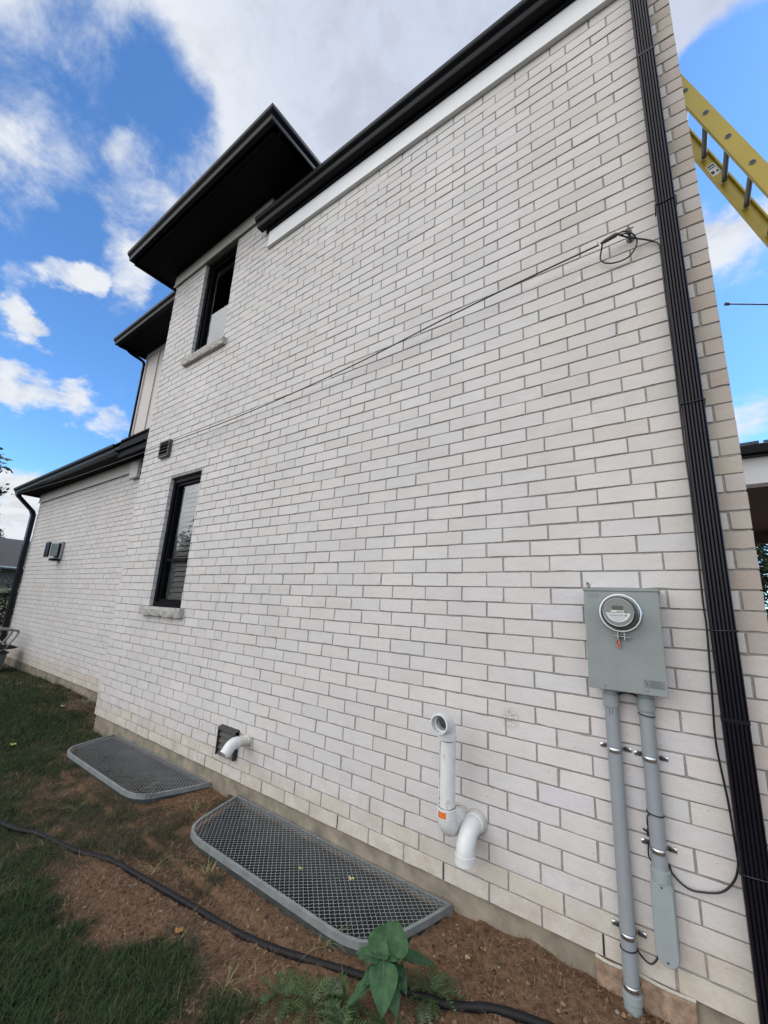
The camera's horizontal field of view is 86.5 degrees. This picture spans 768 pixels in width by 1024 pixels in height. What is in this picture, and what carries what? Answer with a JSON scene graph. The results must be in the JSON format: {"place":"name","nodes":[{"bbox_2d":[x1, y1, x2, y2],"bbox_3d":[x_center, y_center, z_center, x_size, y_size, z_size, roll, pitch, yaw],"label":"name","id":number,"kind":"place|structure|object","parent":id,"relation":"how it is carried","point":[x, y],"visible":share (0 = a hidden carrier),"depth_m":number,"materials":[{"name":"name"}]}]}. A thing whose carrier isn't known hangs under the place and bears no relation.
{"place":"outdoors","nodes":[
{"label":"outdoors","id":0,"kind":"place"},
{"bbox_2d":[0,627,19,651],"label":"folding chair","id":1,"kind":"object","parent":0,"point":[3,646],"visible":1,"depth_m":8.28,"materials":[{"name":"silver metal"}]},
{"bbox_2d":[0,632,767,1023],"bbox_3d":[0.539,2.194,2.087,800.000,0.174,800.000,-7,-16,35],"label":"ground","id":2,"kind":"structure","parent":0,"point":[422,942],"depth_m":2.04,"materials":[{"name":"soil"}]},
{"bbox_2d":[0,650,8,668],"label":"storage bin","id":3,"kind":"object","parent":2,"relation":"on","point":[3,654],"visible":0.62,"depth_m":8.12,"materials":[{"name":"grey plastic"}]},
{"bbox_2d":[0,447,12,495],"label":"leafy tree","id":4,"kind":"object","parent":2,"relation":"on","point":[7,469],"visible":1,"depth_m":15.95,"materials":[{"name":"green plant"}]},
{"bbox_2d":[0,593,17,622],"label":"fence","id":5,"kind":"object","parent":2,"relation":"on","point":[6,594],"visible":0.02,"depth_m":11.42,"materials":[{"name":"black metal"}]},
{"bbox_2d":[0,570,21,626],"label":"shrub","id":6,"kind":"object","parent":2,"relation":"on","point":[2,601],"visible":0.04,"depth_m":12.83,"materials":[{"name":"green plant"}]},
{"bbox_2d":[0,537,30,631],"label":"neighbour house","id":7,"kind":"structure","parent":2,"relation":"on","point":[10,550],"depth_m":16.28,"materials":[{"name":"stone"}]},
{"bbox_2d":[73,699,96,706],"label":"weed","id":8,"kind":"object","parent":2,"relation":"on","point":[83,702],"visible":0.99,"depth_m":6.04,"materials":[{"name":"green plant"}]},
{"bbox_2d":[0,666,264,1023],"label":"grass","id":9,"kind":"structure","parent":2,"relation":"on","point":[65,970],"depth_m":1.95,"materials":[{"name":"green plant"}]},
{"bbox_2d":[67,734,210,799],"bbox_3d":[-2.468,2.416,3.914,1.950,0.034,0.561,-7,-16,35],"label":"window well cover","id":10,"kind":"object","parent":2,"relation":"on","point":[143,760],"depth_m":3.76,"materials":[{"name":"grey metal"}]},
{"bbox_2d":[69,742,171,802],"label":"dry blades","id":11,"kind":"object","parent":10,"relation":"on","point":[121,775],"visible":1,"depth_m":3.59,"materials":[{"name":"green plant"}]},
{"bbox_2d":[139,782,160,792],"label":"weed","id":12,"kind":"object","parent":10,"relation":"on","point":[152,786],"visible":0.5,"depth_m":3.56,"materials":[{"name":"green plant"}]},
{"bbox_2d":[139,857,172,873],"bbox_3d":[-1.432,2.192,2.537,0.215,0.074,0.166,13,-16,-36],"label":"grass tuft","id":13,"kind":"object","parent":2,"relation":"on","point":[152,868],"visible":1,"depth_m":2.54,"materials":[{"name":"yellow"}]},
{"bbox_2d":[0,676,337,1023],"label":"wilted grass","id":14,"kind":"structure","parent":2,"relation":"on","point":[89,808],"depth_m":2.82,"materials":[{"name":"green plant"}]},
{"bbox_2d":[162,924,194,944],"bbox_3d":[-0.989,2.103,2.020,0.244,0.071,0.146,2,-13,3],"label":"grass tuft","id":15,"kind":"object","parent":2,"relation":"on","point":[186,936],"visible":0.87,"depth_m":2.05,"materials":[{"name":"yellow"}]},
{"bbox_2d":[196,852,220,874],"bbox_3d":[-1.056,2.179,2.531,0.229,0.078,0.155,-10,-18,43],"label":"grass tuft","id":16,"kind":"object","parent":2,"relation":"on","point":[208,866],"visible":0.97,"depth_m":2.52,"materials":[{"name":"yellow"}]},
{"bbox_2d":[211,960,246,997],"bbox_3d":[-0.660,2.070,1.800,0.195,0.055,0.174,-7,-16,35],"label":"grass tuft","id":17,"kind":"object","parent":2,"relation":"on","point":[223,991],"visible":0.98,"depth_m":1.80,"materials":[{"name":"yellow"}]},
{"bbox_2d":[0,819,554,1023],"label":"drain hose","id":18,"kind":"object","parent":2,"relation":"on","point":[517,1015],"visible":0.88,"depth_m":1.97,"materials":[{"name":"black plastic"}]},
{"bbox_2d":[253,967,311,1023],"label":"weed","id":19,"kind":"object","parent":2,"relation":"on","point":[291,983],"visible":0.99,"depth_m":1.75,"materials":[{"name":"green plant"}]},
{"bbox_2d":[274,970,346,1023],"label":"weed","id":20,"kind":"object","parent":2,"relation":"on","point":[317,990],"visible":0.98,"depth_m":1.74,"materials":[{"name":"green plant"}]},
{"bbox_2d":[190,795,452,950],"bbox_3d":[-0.579,2.191,2.569,1.950,0.034,0.561,-7,-16,35],"label":"window well cover","id":21,"kind":"object","parent":2,"relation":"on","point":[348,940],"depth_m":2.38,"materials":[{"name":"grey metal"}]},
{"bbox_2d":[300,924,349,960],"bbox_3d":[-0.271,2.086,1.987,0.203,0.088,0.240,-4,-15,28],"label":"grass tuft","id":22,"kind":"object","parent":2,"relation":"on","point":[327,943],"visible":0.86,"depth_m":1.99,"materials":[{"name":"yellow"}]},
{"bbox_2d":[326,977,343,998],"bbox_3d":[-0.213,2.089,1.792,0.083,0.037,0.116,3,-13,0],"label":"weed","id":23,"kind":"object","parent":2,"relation":"on","point":[338,983],"visible":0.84,"depth_m":1.78,"materials":[{"name":"green plant"}]},
{"bbox_2d":[55,800,619,1016],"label":"stones","id":24,"kind":"object","parent":2,"relation":"on","point":[616,1010],"visible":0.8,"depth_m":1.96,"materials":[{"name":"stone"}]},
{"bbox_2d":[317,998,369,1023],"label":"weed","id":25,"kind":"object","parent":2,"relation":"on","point":[347,1016],"visible":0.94,"depth_m":1.67,"materials":[{"name":"green plant"}]},
{"bbox_2d":[325,971,366,1022],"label":"weed","id":26,"kind":"object","parent":2,"relation":"on","point":[346,991],"visible":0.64,"depth_m":1.76,"materials":[{"name":"green plant"}]},
{"bbox_2d":[45,790,662,1023],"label":"soil clods","id":27,"kind":"object","parent":2,"relation":"on","point":[547,992],"visible":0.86,"depth_m":2.00,"materials":[{"name":"brown soil"}]},
{"bbox_2d":[0,0,767,1023],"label":"house","id":28,"kind":"structure","parent":2,"relation":"on","point":[332,594],"depth_m":2.84,"materials":[{"name":"brick"}]},
{"bbox_2d":[43,541,64,560],"bbox_3d":[-6.760,0.795,8.350,0.290,0.400,0.239,-7,-16,35],"label":"wall vent","id":29,"kind":"object","parent":28,"relation":"attached to","point":[54,550],"visible":1,"depth_m":8.29,"materials":[{"name":"grey"}]},
{"bbox_2d":[158,439,172,458],"bbox_3d":[-2.927,-0.840,5.457,0.255,0.230,0.046,-7,-16,35],"label":"wall vent","id":30,"kind":"object","parent":28,"relation":"attached to","point":[164,451],"depth_m":5.44,"materials":[{"name":"grey"}]},
{"bbox_2d":[139,472,201,617],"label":"window","id":31,"kind":"structure","parent":28,"relation":"in","point":[168,593],"depth_m":5.04,"materials":[{"name":"black glass"}]},
{"bbox_2d":[181,244,237,366],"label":"window","id":32,"kind":"structure","parent":28,"relation":"in","point":[203,347],"depth_m":5.88,"materials":[{"name":"black glass"}]},
{"bbox_2d":[215,724,239,761],"bbox_3d":[-1.355,1.987,3.521,0.260,0.235,0.044,-7,-16,35],"label":"vent hood","id":33,"kind":"object","parent":28,"relation":"attached to","point":[225,733],"visible":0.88,"depth_m":3.54,"materials":[{"name":"plastic"}]},
{"bbox_2d":[220,734,251,757],"bbox_3d":[-1.203,1.900,3.311,0.092,0.142,0.258,-7,-16,35],"label":"exhaust pipe","id":34,"kind":"object","parent":28,"relation":"attached to","point":[231,745],"visible":1,"depth_m":3.28,"materials":[{"name":"plastic"}]},
{"bbox_2d":[13,226,653,494],"bbox_3d":[-3.822,-0.932,6.120,13.189,0.335,0.104,-7,-16,35],"label":"service line","id":35,"kind":"object","parent":28,"relation":"attached to","point":[629,237],"visible":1,"depth_m":2.77,"materials":[{"name":"black"}]},
{"bbox_2d":[430,713,465,836],"bbox_3d":[0.365,1.435,2.252,0.105,0.636,0.286,-7,-16,35],"label":"vent pipe","id":36,"kind":"object","parent":28,"relation":"attached to","point":[450,816],"visible":0.99,"depth_m":2.19,"materials":[{"name":"white plastic"}]},
{"bbox_2d":[455,802,487,868],"bbox_3d":[0.412,1.720,2.187,0.226,0.204,0.212,-7,-16,35],"label":"vent pipe","id":37,"kind":"object","parent":28,"relation":"attached to","point":[474,825],"visible":0.95,"depth_m":2.12,"materials":[{"name":"white plastic"}]},
{"bbox_2d":[600,689,646,1017],"bbox_3d":[1.065,1.519,1.827,0.129,1.393,0.075,-7,-16,35],"label":"conduit","id":38,"kind":"object","parent":28,"relation":"attached to","point":[632,995],"visible":0.91,"depth_m":1.80,"materials":[{"name":"grey plastic"}]},
{"bbox_2d":[618,692,636,696],"bbox_3d":[1.157,0.878,1.932,0.116,0.048,0.017,-7,-16,35],"label":"arched wire","id":39,"kind":"object","parent":38,"relation":"attached to","point":[620,693],"visible":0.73,"depth_m":1.94,"materials":[{"name":"black"}]},
{"bbox_2d":[582,588,668,697],"bbox_3d":[1.136,0.602,1.939,0.322,0.471,0.199,-7,-16,35],"label":"electric meter","id":40,"kind":"object","parent":28,"relation":"attached to","point":[625,645],"visible":1,"depth_m":1.90,"materials":[{"name":"grey metal"}]},
{"bbox_2d":[638,951,658,964],"bbox_3d":[1.116,1.816,1.713,0.091,0.138,0.035,3,-13,1],"label":"ground wire","id":41,"kind":"object","parent":28,"relation":"attached to","point":[651,963],"visible":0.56,"depth_m":1.70,"materials":[{"name":"black"}]},
{"bbox_2d":[634,694,679,968],"bbox_3d":[1.188,1.337,1.785,0.129,1.044,0.074,-7,-16,35],"label":"conduit","id":42,"kind":"object","parent":28,"relation":"attached to","point":[666,934],"visible":0.96,"depth_m":1.74,"materials":[{"name":"grey plastic"}]},
{"bbox_2d":[643,813,650,860],"bbox_3d":[1.163,1.421,1.783,0.033,0.208,0.062,2,-13,5],"label":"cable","id":43,"kind":"object","parent":42,"relation":"attached to","point":[646,830],"visible":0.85,"depth_m":1.79,"materials":[{"name":"black"}]},
{"bbox_2d":[652,241,738,893],"bbox_3d":[1.386,0.006,2.022,0.244,3.200,0.018,-7,-17,37],"label":"drop cable","id":44,"kind":"object","parent":28,"relation":"attached to","point":[731,884],"visible":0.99,"depth_m":1.82,"materials":[{"name":"black plastic"}]},
{"bbox_2d":[724,302,767,305],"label":"rod","id":45,"kind":"object","parent":28,"relation":"on","point":[727,303],"visible":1,"depth_m":4.57,"materials":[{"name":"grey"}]},
{"bbox_2d":[365,1007,403,1023],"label":"weed","id":46,"kind":"object","parent":2,"relation":"on","point":[381,1020],"visible":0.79,"depth_m":1.66,"materials":[{"name":"green plant"}]},
{"bbox_2d":[346,920,436,1019],"bbox_3d":[0.032,2.002,1.786,0.251,0.256,0.372,-7,-16,35],"label":"broad leaved plant","id":47,"kind":"object","parent":2,"relation":"on","point":[385,951],"visible":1,"depth_m":1.74,"materials":[{"name":"green plant"}]},
{"bbox_2d":[414,1003,432,1023],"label":"weed","id":48,"kind":"object","parent":2,"relation":"on","point":[421,1019],"visible":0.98,"depth_m":1.67,"materials":[{"name":"green plant"}]},
{"bbox_2d":[406,959,467,1020],"bbox_3d":[0.224,2.078,1.785,0.269,0.066,0.267,6,-14,-14],"label":"weed","id":49,"kind":"object","parent":2,"relation":"on","point":[423,986],"visible":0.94,"depth_m":1.78,"materials":[{"name":"green plant"}]},
{"bbox_2d":[680,73,767,247],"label":"ladder","id":50,"kind":"object","parent":2,"relation":"on","point":[742,153],"visible":0.56,"depth_m":2.84,"materials":[{"name":"yellow metal"}]},
{"bbox_2d":[755,544,767,619],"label":"leafy tree","id":51,"kind":"object","parent":2,"relation":"on","point":[762,556],"visible":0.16,"depth_m":13.69,"materials":[{"name":"green plant"}]},
{"bbox_2d":[0,0,767,608],"label":"sky","id":52,"kind":"structure","parent":0,"point":[111,111],"materials":[{"name":"blue"}]}
]}

